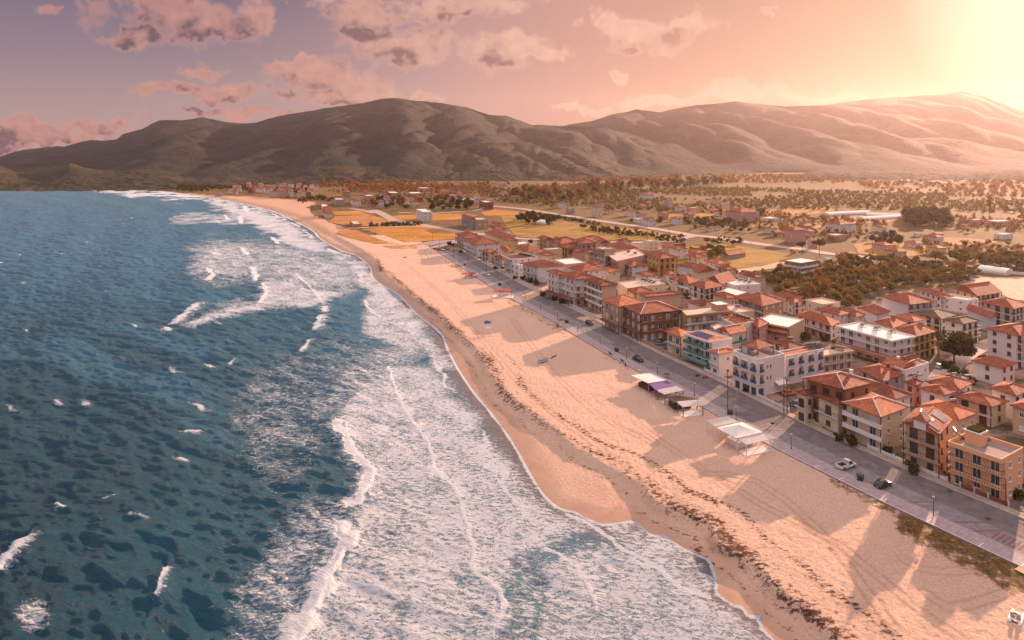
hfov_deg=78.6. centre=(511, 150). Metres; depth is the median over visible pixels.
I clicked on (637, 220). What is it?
house
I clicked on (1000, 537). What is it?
red paver bands
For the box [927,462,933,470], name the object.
window
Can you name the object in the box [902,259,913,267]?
tree
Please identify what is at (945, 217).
tree
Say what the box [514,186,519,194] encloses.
tree
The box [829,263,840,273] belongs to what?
tree
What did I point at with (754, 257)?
field
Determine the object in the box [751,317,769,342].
house
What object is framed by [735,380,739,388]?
glass door
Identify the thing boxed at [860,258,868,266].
tree
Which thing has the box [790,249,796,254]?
house
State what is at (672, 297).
house
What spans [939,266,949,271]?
tree
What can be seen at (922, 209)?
tree
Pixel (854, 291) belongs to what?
tree
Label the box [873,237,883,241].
tree
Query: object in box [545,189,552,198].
tree
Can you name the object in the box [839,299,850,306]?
tree
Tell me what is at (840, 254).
tree
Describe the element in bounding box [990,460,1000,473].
balcony door
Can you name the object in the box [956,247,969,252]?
tree
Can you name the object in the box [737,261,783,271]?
farm track
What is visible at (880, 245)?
house
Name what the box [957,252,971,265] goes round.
tree
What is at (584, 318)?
side street
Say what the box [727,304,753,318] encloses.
house
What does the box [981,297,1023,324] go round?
house
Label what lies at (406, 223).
field hedges
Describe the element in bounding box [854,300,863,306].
tree
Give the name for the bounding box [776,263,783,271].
tree
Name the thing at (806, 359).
house
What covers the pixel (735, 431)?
bar
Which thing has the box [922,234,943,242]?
house
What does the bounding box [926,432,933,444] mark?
balcony door
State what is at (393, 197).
tree
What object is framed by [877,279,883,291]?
tree
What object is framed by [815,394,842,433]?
house
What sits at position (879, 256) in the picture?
tree
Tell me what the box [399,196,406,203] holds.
tree
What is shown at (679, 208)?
house
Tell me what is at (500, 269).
garden fence
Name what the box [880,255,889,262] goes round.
tree
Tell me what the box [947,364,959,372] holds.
shrub
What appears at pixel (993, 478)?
balcony door
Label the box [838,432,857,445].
shrub
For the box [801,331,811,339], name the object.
shrub
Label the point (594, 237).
house
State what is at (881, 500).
white border line
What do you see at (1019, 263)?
tree
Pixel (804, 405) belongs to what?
house
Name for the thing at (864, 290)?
tree
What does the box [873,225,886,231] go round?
house
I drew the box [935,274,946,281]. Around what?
tree
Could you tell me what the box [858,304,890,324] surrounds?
house
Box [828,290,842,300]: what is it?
tree
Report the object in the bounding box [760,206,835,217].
field
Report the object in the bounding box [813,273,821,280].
tree
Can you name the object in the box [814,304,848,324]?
house
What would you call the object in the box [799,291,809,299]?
tree
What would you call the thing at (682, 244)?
brick shed
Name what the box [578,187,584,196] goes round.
tree
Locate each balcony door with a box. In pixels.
[798,397,803,407]
[799,412,803,421]
[810,384,816,393]
[813,412,816,421]
[823,387,828,394]
[825,404,830,414]
[836,391,841,399]
[852,407,858,415]
[852,419,858,427]
[865,335,870,342]
[869,413,875,422]
[869,425,875,434]
[869,438,875,446]
[909,427,917,439]
[909,441,917,453]
[925,447,933,459]
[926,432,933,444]
[954,461,963,473]
[954,474,963,484]
[955,448,963,459]
[961,399,968,407]
[971,454,981,466]
[971,467,981,480]
[979,404,986,414]
[979,415,986,425]
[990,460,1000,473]
[990,474,999,486]
[990,487,999,498]
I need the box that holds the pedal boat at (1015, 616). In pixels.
[1007,609,1023,625]
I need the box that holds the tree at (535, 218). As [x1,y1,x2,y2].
[532,215,539,224]
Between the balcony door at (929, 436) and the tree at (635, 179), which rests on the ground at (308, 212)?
the tree at (635, 179)
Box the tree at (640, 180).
[637,178,644,187]
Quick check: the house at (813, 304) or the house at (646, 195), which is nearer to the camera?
the house at (813, 304)
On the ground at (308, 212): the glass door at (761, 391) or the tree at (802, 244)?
the tree at (802, 244)
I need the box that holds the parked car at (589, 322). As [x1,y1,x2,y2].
[585,320,593,324]
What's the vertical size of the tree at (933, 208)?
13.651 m
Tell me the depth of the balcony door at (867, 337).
210.77 m
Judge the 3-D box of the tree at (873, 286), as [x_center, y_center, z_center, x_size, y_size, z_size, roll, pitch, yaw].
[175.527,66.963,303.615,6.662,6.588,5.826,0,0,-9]
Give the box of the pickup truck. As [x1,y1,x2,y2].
[835,458,856,470]
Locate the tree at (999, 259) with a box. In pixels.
[992,255,1007,266]
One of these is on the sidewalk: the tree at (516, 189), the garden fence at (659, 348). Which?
the garden fence at (659, 348)
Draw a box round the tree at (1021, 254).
[1015,251,1023,257]
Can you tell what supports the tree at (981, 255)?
on the ground at (308, 212)
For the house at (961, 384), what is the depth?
170.06 m
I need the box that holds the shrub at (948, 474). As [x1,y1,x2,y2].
[943,468,955,478]
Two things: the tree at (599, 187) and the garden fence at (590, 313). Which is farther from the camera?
the tree at (599, 187)
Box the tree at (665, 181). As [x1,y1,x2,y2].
[661,178,669,187]
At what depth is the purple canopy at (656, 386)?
179.11 m
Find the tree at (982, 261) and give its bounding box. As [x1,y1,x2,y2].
[978,257,989,264]
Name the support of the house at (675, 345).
on the ground at (308, 212)
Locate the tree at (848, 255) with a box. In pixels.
[845,252,853,257]
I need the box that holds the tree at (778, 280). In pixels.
[773,276,783,283]
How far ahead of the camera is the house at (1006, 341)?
203.82 m
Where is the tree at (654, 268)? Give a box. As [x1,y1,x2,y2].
[648,264,658,272]
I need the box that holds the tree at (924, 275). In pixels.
[918,270,932,285]
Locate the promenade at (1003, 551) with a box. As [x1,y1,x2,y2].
[436,251,1023,567]
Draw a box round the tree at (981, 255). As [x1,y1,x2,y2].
[973,252,991,264]
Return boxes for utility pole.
[727,370,727,414]
[936,331,941,362]
[1005,479,1006,505]
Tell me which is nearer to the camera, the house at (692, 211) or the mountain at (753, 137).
the house at (692, 211)
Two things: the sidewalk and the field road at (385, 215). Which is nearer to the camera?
the sidewalk
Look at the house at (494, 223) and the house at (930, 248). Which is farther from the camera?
the house at (494, 223)
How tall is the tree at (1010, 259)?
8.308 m
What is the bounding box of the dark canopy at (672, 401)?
[664,394,697,409]
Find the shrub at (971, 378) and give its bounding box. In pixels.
[967,376,977,385]
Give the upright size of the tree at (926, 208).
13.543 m
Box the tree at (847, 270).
[842,267,853,274]
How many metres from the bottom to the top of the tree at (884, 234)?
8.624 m
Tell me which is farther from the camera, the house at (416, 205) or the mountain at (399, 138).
the mountain at (399, 138)
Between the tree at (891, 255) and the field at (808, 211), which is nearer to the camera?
the tree at (891, 255)
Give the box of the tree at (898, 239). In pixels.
[894,237,903,242]
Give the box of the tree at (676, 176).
[673,173,679,180]
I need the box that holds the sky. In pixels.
[0,0,1023,155]
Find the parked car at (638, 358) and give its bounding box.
[632,355,643,361]
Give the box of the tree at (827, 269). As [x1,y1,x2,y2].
[822,267,833,273]
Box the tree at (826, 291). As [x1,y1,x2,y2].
[825,287,832,297]
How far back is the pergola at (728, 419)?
155.13 m
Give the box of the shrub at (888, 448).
[882,446,892,452]
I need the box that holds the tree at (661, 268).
[660,262,663,275]
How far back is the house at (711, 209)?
709.89 m
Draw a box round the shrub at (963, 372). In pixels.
[960,369,969,374]
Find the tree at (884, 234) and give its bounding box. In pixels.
[878,231,887,237]
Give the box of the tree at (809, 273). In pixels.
[806,270,814,277]
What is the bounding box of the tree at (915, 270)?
[909,268,919,274]
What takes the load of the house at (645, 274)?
on the ground at (308, 212)
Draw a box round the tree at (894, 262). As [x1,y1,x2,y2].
[888,258,899,265]
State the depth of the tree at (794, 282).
315.00 m
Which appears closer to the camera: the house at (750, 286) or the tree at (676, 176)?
the house at (750, 286)
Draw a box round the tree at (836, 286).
[831,282,840,291]
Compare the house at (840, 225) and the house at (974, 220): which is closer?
the house at (840, 225)
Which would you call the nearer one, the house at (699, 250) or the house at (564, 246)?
the house at (699, 250)
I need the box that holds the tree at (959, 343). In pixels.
[934,329,977,364]
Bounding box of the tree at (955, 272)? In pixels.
[951,269,964,275]
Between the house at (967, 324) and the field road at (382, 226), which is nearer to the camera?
the house at (967, 324)
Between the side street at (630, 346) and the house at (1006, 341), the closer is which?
the house at (1006, 341)
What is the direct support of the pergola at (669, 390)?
on the beach
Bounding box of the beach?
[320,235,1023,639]
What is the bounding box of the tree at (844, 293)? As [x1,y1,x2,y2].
[840,287,848,299]
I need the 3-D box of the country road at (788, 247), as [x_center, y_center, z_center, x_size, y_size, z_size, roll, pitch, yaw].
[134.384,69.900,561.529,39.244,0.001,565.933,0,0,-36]
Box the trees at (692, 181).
[363,175,995,286]
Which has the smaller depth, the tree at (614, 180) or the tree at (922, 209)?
the tree at (922, 209)
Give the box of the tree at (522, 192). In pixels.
[519,188,526,196]
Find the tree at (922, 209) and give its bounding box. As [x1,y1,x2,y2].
[916,207,926,212]
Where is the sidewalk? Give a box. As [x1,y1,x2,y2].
[462,250,1023,517]
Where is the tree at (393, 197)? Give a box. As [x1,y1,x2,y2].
[390,195,396,200]
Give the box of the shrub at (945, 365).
[941,360,952,368]
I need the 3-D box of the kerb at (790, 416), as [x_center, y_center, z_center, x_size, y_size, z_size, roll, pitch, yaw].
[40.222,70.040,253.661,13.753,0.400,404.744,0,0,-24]
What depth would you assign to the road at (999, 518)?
151.16 m
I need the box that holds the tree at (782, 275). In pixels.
[777,271,788,279]
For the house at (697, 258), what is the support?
on the ground at (308, 212)
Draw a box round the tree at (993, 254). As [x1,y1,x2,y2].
[988,252,997,259]
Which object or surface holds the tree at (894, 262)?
on the ground at (308, 212)
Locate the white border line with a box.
[700,405,1022,566]
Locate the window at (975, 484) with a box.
[973,481,980,489]
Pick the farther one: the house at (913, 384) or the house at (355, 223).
the house at (355, 223)
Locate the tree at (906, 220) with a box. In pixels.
[904,215,917,226]
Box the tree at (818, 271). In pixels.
[813,267,823,277]
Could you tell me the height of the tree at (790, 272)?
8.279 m
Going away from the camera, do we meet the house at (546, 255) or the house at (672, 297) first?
the house at (672, 297)
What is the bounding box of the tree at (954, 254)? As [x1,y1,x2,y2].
[950,251,962,259]
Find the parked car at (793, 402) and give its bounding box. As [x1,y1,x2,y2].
[790,399,797,406]
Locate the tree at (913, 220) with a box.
[909,217,919,227]
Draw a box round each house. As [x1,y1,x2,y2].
[259,187,264,192]
[270,191,277,196]
[276,189,282,195]
[282,190,285,197]
[305,190,310,197]
[323,206,332,217]
[334,198,343,205]
[342,190,349,197]
[350,220,361,227]
[351,198,360,205]
[363,194,373,202]
[376,200,383,206]
[408,192,422,195]
[411,203,419,207]
[414,195,422,201]
[416,209,431,221]
[417,187,429,190]
[455,231,480,247]
[461,214,474,228]
[464,236,499,256]
[475,217,487,229]
[479,200,492,209]
[480,248,496,261]
[484,230,515,240]
[490,226,506,232]
[491,221,499,225]
[494,255,503,266]
[496,234,518,251]
[500,246,513,254]
[502,252,537,272]
[510,195,520,200]
[511,262,523,276]
[515,244,527,247]
[516,245,541,254]
[518,241,529,245]
[520,260,564,281]
[536,250,557,261]
[537,235,555,249]
[542,269,566,300]
[543,247,561,258]
[552,238,576,247]
[553,258,585,271]
[556,271,596,305]
[557,243,579,255]
[558,201,565,207]
[566,207,574,213]
[566,247,585,259]
[568,263,605,278]
[575,237,597,250]
[584,248,592,262]
[585,235,600,246]
[585,277,617,313]
[586,260,603,266]
[589,249,615,266]
[592,205,602,216]
[596,237,610,246]
[596,245,615,252]
[600,294,643,333]
[603,267,620,282]
[604,209,613,213]
[604,242,637,251]
[608,248,645,275]
[616,237,631,244]
[618,278,665,294]
[621,300,681,341]
[625,200,633,204]
[625,209,633,216]
[625,259,647,275]
[627,286,653,299]
[627,287,645,297]
[633,218,642,222]
[635,211,647,218]
[635,271,658,279]
[639,290,681,306]
[640,193,653,199]
[643,218,655,225]
[643,239,657,250]
[644,251,676,274]
[658,212,668,219]
[662,243,675,253]
[663,270,677,282]
[664,326,689,356]
[667,253,678,266]
[668,245,687,258]
[669,273,700,294]
[670,276,681,291]
[671,216,681,224]
[675,205,686,211]
[677,262,696,276]
[681,301,730,330]
[682,330,731,367]
[683,213,694,218]
[686,209,695,215]
[686,248,706,255]
[686,253,708,263]
[686,299,712,307]
[687,207,699,212]
[690,280,725,300]
[692,262,714,281]
[704,258,730,273]
[706,226,714,231]
[707,208,717,212]
[707,271,735,287]
[708,346,735,377]
[711,291,737,304]
[711,322,723,334]
[712,198,720,202]
[713,210,725,215]
[713,287,749,295]
[716,202,726,207]
[716,264,736,277]
[720,313,754,341]
[721,323,746,349]
[725,207,758,221]
[726,278,760,293]
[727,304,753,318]
[733,339,787,395]
[735,292,784,318]
[738,271,766,289]
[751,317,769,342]
[761,217,779,220]
[761,313,803,341]
[765,226,777,232]
[769,336,804,350]
[771,289,803,311]
[779,342,824,384]
[783,257,818,275]
[784,227,806,242]
[786,293,803,315]
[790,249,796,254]
[794,310,841,340]
[794,388,813,421]
[796,223,810,229]
[801,369,876,431]
[806,229,814,236]
[806,297,839,311]
[808,239,816,248]
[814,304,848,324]
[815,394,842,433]
[824,344,853,372]
[828,220,855,232]
[833,322,920,362]
[842,251,858,257]
[842,392,909,452]
[844,308,866,322]
[849,310,865,322]
[857,362,903,388]
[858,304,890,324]
[871,379,912,415]
[872,241,892,250]
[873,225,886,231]
[874,315,907,328]
[880,292,936,315]
[881,356,914,370]
[884,248,905,256]
[891,313,928,325]
[894,322,937,359]
[894,358,928,390]
[901,406,952,478]
[903,240,922,247]
[903,373,923,406]
[912,308,957,330]
[917,398,979,446]
[918,383,960,403]
[919,288,954,309]
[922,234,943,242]
[925,245,946,253]
[925,372,974,393]
[942,294,978,313]
[943,316,981,343]
[947,424,1022,500]
[951,390,1009,427]
[953,281,1002,306]
[966,303,997,330]
[968,219,983,224]
[971,355,1017,384]
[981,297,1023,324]
[985,219,1010,225]
[985,321,1023,369]
[989,380,1023,419]
[1009,397,1023,435]
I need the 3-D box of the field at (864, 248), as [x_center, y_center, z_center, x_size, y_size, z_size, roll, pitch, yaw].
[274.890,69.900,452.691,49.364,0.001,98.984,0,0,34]
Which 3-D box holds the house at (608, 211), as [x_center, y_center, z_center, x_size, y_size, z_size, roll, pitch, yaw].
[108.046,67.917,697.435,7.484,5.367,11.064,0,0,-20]
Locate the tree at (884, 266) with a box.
[880,262,889,269]
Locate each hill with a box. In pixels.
[0,163,441,191]
[440,142,682,180]
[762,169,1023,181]
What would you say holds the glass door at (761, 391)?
in the house at (758, 355)
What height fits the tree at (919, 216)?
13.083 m
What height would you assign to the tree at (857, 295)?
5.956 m
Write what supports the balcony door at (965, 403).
in the house at (991, 409)
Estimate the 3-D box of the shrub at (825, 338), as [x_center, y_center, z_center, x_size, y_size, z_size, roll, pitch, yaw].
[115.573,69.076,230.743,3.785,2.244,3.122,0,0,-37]
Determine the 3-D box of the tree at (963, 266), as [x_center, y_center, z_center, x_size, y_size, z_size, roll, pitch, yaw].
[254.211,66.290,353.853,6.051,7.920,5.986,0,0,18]
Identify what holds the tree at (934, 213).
on the ground at (308, 212)
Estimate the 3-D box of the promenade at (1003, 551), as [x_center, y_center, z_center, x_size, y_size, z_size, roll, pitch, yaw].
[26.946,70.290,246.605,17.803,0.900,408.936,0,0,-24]
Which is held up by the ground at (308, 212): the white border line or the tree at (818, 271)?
the tree at (818, 271)
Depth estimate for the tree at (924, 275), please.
323.67 m
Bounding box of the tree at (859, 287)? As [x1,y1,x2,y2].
[852,284,865,290]
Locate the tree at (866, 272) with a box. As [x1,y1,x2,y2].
[860,267,871,276]
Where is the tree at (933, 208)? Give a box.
[928,205,938,211]
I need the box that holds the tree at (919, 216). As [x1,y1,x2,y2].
[915,212,928,220]
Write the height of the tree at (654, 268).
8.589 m
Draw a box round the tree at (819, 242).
[811,240,825,256]
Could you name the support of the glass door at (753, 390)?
in the house at (758, 355)
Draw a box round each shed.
[669,242,685,246]
[721,248,745,258]
[770,230,782,236]
[825,233,846,240]
[913,232,922,236]
[931,232,944,236]
[994,233,1012,239]
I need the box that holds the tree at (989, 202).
[987,195,991,216]
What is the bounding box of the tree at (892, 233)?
[889,229,896,236]
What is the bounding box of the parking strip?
[443,251,1023,553]
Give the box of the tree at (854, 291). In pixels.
[848,290,861,299]
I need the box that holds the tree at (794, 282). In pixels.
[787,279,797,285]
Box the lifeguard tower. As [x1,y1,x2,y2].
[484,320,490,334]
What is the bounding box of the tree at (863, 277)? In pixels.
[860,275,871,282]
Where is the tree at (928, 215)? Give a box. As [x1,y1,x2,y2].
[924,212,932,222]
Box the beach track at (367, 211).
[346,208,373,212]
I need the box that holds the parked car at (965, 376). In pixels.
[961,374,976,378]
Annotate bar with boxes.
[631,373,666,392]
[716,422,761,450]
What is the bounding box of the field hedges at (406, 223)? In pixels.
[368,212,783,280]
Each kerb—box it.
[446,253,1022,553]
[464,252,1023,518]
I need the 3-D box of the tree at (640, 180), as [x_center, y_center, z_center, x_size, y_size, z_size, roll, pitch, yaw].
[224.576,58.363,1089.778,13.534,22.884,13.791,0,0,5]
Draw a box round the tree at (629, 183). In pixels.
[626,180,632,186]
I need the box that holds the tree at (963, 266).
[956,260,966,270]
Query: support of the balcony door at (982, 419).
in the house at (991, 409)
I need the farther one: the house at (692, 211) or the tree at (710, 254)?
the house at (692, 211)
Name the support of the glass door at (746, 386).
in the house at (758, 355)
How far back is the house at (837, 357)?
199.90 m
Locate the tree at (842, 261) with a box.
[838,256,847,265]
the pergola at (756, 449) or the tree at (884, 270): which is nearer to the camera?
the pergola at (756, 449)
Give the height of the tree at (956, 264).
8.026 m
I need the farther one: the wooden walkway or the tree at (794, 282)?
the tree at (794, 282)
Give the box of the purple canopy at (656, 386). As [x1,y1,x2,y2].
[649,381,675,394]
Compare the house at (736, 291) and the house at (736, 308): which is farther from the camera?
the house at (736, 291)
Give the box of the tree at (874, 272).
[868,266,878,275]
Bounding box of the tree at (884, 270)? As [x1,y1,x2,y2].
[880,268,889,273]
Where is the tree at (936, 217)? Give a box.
[933,214,941,221]
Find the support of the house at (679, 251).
on the ground at (308, 212)
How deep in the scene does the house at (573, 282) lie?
284.58 m
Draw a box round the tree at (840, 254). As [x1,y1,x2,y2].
[834,252,843,260]
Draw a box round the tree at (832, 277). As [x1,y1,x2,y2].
[824,274,837,281]
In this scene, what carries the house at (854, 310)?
on the ground at (308, 212)
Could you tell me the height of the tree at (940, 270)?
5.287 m
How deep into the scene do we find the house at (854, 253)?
405.48 m
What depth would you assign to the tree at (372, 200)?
763.49 m
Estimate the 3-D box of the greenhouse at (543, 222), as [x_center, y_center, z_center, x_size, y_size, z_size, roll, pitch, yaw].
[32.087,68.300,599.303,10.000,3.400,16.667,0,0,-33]
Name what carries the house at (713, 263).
on the ground at (308, 212)
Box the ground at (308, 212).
[0,156,1023,560]
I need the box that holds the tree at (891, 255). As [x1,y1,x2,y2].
[887,253,897,263]
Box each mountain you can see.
[0,98,542,180]
[532,101,1023,172]
[830,91,1023,160]
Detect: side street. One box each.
[519,286,547,300]
[577,314,604,320]
[611,341,666,349]
[734,395,797,424]
[1012,500,1023,512]
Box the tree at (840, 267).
[835,265,845,274]
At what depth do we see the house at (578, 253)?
402.85 m
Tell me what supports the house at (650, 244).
on the ground at (308, 212)
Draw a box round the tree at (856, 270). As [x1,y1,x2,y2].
[853,266,859,278]
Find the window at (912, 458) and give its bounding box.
[911,456,916,463]
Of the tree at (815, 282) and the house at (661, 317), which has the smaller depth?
the house at (661, 317)
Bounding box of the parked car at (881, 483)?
[873,478,891,489]
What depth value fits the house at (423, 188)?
1073.84 m
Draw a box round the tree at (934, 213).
[930,211,940,223]
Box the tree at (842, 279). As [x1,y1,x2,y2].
[839,275,845,286]
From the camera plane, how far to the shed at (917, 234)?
512.31 m
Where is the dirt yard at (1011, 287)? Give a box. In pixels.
[948,277,1023,299]
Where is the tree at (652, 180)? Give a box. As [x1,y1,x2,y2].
[649,177,656,187]
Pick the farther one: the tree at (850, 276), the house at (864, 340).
the tree at (850, 276)
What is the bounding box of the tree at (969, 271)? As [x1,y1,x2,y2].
[963,269,974,277]
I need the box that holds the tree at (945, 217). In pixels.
[940,215,951,222]
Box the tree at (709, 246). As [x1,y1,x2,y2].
[706,243,713,248]
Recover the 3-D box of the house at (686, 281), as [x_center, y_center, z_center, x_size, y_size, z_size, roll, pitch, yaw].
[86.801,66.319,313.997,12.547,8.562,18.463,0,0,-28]
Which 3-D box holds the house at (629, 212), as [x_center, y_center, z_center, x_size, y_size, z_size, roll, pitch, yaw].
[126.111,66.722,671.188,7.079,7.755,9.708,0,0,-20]
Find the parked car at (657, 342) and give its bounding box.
[654,340,664,345]
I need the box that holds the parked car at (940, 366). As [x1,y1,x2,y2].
[934,363,943,369]
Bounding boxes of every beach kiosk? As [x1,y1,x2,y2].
[462,272,475,278]
[493,289,511,296]
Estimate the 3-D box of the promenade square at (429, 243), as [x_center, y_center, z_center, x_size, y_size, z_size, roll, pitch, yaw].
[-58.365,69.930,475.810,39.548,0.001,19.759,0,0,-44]
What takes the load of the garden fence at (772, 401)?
on the side street at (761, 415)
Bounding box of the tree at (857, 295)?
[851,292,862,300]
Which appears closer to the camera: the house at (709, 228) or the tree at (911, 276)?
the tree at (911, 276)
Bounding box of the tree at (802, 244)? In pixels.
[796,241,805,254]
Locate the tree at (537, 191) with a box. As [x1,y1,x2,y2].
[534,188,541,194]
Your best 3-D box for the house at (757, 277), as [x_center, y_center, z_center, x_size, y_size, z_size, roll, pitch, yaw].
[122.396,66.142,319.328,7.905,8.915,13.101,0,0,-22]
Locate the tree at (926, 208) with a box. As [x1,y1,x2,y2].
[923,205,930,211]
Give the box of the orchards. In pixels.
[478,183,1023,212]
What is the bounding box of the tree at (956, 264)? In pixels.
[949,261,960,267]
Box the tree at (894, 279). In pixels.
[888,275,896,281]
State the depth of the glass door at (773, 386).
180.79 m
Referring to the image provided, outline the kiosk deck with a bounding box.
[492,295,513,297]
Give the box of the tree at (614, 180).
[610,176,616,187]
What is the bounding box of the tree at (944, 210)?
[939,207,951,214]
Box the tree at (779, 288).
[772,285,784,291]
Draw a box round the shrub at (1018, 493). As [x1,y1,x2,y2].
[1012,487,1023,498]
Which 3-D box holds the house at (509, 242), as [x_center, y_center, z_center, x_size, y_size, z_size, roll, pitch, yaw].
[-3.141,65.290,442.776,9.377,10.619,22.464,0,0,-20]
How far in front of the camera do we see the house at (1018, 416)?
155.02 m
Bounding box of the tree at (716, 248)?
[713,247,723,251]
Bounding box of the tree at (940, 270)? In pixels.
[934,268,943,273]
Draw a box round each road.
[341,225,424,228]
[369,210,518,237]
[399,208,482,213]
[451,250,1023,538]
[493,206,1023,274]
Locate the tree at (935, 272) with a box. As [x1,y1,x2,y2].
[927,268,938,277]
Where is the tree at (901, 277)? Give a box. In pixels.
[896,274,906,285]
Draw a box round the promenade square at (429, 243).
[413,240,454,245]
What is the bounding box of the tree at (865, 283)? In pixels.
[861,280,869,288]
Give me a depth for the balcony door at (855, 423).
151.08 m
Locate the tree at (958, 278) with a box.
[951,274,963,284]
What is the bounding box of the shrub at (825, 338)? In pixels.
[820,335,829,340]
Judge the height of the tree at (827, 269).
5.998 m
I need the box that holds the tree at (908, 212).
[902,209,913,217]
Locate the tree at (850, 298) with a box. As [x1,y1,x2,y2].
[844,294,854,307]
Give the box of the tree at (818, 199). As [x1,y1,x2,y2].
[817,193,820,205]
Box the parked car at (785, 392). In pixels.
[781,389,796,396]
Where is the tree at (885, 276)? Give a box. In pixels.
[880,273,890,279]
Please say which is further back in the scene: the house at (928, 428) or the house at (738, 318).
the house at (738, 318)
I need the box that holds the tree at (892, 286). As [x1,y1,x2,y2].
[885,282,895,293]
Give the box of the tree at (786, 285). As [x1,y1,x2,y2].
[782,278,793,288]
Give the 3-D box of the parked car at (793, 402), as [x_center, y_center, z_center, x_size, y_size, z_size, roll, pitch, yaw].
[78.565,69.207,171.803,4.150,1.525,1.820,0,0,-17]
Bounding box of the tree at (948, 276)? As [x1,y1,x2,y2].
[943,274,952,280]
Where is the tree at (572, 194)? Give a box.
[569,189,576,197]
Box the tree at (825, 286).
[819,278,834,297]
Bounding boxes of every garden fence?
[487,261,512,276]
[519,279,543,291]
[569,303,597,317]
[638,336,677,358]
[704,367,732,383]
[758,392,789,411]
[796,411,821,426]
[867,443,920,469]
[921,465,947,481]
[959,481,1009,506]
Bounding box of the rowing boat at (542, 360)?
[537,358,548,362]
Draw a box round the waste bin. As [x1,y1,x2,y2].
[856,473,863,480]
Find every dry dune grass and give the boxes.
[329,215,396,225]
[337,230,395,243]
[385,245,417,248]
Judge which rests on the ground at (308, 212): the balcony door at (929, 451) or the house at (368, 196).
the house at (368, 196)
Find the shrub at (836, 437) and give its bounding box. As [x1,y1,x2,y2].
[833,432,842,441]
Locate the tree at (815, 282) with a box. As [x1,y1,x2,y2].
[807,278,819,286]
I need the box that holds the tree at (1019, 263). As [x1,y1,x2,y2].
[1012,259,1023,270]
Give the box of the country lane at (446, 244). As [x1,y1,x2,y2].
[428,236,696,247]
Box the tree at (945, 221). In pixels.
[941,219,948,226]
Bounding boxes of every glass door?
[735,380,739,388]
[743,383,748,392]
[751,386,755,395]
[759,388,763,395]
[770,385,775,393]
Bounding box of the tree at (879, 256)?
[876,253,884,261]
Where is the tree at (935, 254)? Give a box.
[929,250,941,261]
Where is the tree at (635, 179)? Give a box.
[632,177,638,184]
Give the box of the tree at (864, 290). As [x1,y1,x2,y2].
[861,288,870,294]
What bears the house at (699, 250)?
on the ground at (308, 212)
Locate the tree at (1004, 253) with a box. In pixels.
[998,247,1014,263]
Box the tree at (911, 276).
[906,273,916,283]
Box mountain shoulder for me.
[482,125,761,174]
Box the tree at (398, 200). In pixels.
[396,197,402,204]
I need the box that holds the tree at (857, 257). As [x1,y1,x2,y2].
[852,255,862,260]
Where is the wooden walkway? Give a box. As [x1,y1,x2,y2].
[1015,566,1023,573]
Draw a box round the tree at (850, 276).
[844,273,857,280]
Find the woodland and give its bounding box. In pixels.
[319,172,1023,194]
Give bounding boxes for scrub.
[164,183,731,225]
[308,182,1023,264]
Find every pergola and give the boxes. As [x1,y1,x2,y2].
[657,386,682,403]
[677,400,703,416]
[705,416,737,437]
[737,433,770,455]
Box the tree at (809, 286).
[803,281,817,298]
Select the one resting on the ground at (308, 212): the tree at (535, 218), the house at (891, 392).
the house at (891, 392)
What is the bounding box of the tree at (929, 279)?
[919,276,933,281]
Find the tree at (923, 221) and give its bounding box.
[918,218,929,227]
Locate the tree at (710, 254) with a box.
[707,250,715,257]
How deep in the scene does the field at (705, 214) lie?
686.21 m
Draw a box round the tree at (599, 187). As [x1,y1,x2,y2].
[596,184,601,192]
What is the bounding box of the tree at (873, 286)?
[866,282,880,291]
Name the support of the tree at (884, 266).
on the ground at (308, 212)
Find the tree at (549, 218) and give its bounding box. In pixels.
[545,215,552,224]
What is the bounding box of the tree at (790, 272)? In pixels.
[785,268,794,278]
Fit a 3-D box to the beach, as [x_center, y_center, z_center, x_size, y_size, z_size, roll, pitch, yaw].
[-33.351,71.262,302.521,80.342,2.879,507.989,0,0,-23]
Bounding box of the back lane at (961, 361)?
[929,338,987,378]
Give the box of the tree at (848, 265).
[844,262,853,268]
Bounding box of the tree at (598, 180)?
[594,176,601,184]
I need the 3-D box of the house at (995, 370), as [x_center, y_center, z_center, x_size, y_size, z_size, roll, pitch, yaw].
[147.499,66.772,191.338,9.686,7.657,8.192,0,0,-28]
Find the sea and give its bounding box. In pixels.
[0,190,773,639]
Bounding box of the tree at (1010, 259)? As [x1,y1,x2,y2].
[1006,256,1023,268]
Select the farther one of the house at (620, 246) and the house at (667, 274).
the house at (620, 246)
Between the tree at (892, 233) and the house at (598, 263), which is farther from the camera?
the tree at (892, 233)
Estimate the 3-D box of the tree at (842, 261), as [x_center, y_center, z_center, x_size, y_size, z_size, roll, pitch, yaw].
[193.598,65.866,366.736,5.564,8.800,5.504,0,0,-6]
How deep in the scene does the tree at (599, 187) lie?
1014.34 m
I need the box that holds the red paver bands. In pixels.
[621,351,1023,550]
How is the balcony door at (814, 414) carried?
in the house at (842, 386)
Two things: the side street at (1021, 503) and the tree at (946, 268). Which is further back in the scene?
the tree at (946, 268)
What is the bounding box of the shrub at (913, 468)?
[904,459,919,475]
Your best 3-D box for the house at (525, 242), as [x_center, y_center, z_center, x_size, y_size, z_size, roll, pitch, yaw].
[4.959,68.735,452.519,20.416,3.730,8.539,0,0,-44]
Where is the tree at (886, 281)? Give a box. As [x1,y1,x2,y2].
[883,279,891,285]
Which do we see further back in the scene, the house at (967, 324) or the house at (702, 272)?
the house at (702, 272)
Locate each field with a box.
[332,210,385,219]
[363,226,457,241]
[393,213,476,220]
[481,209,524,215]
[501,215,677,240]
[669,210,715,219]
[678,243,794,268]
[749,222,823,229]
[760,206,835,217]
[835,216,897,222]
[853,239,929,255]
[922,236,999,244]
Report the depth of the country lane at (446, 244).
482.11 m
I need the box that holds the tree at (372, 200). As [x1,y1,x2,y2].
[369,198,375,207]
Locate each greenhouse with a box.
[536,219,554,224]
[821,210,870,215]
[856,215,903,220]
[865,212,900,215]
[977,265,1012,275]

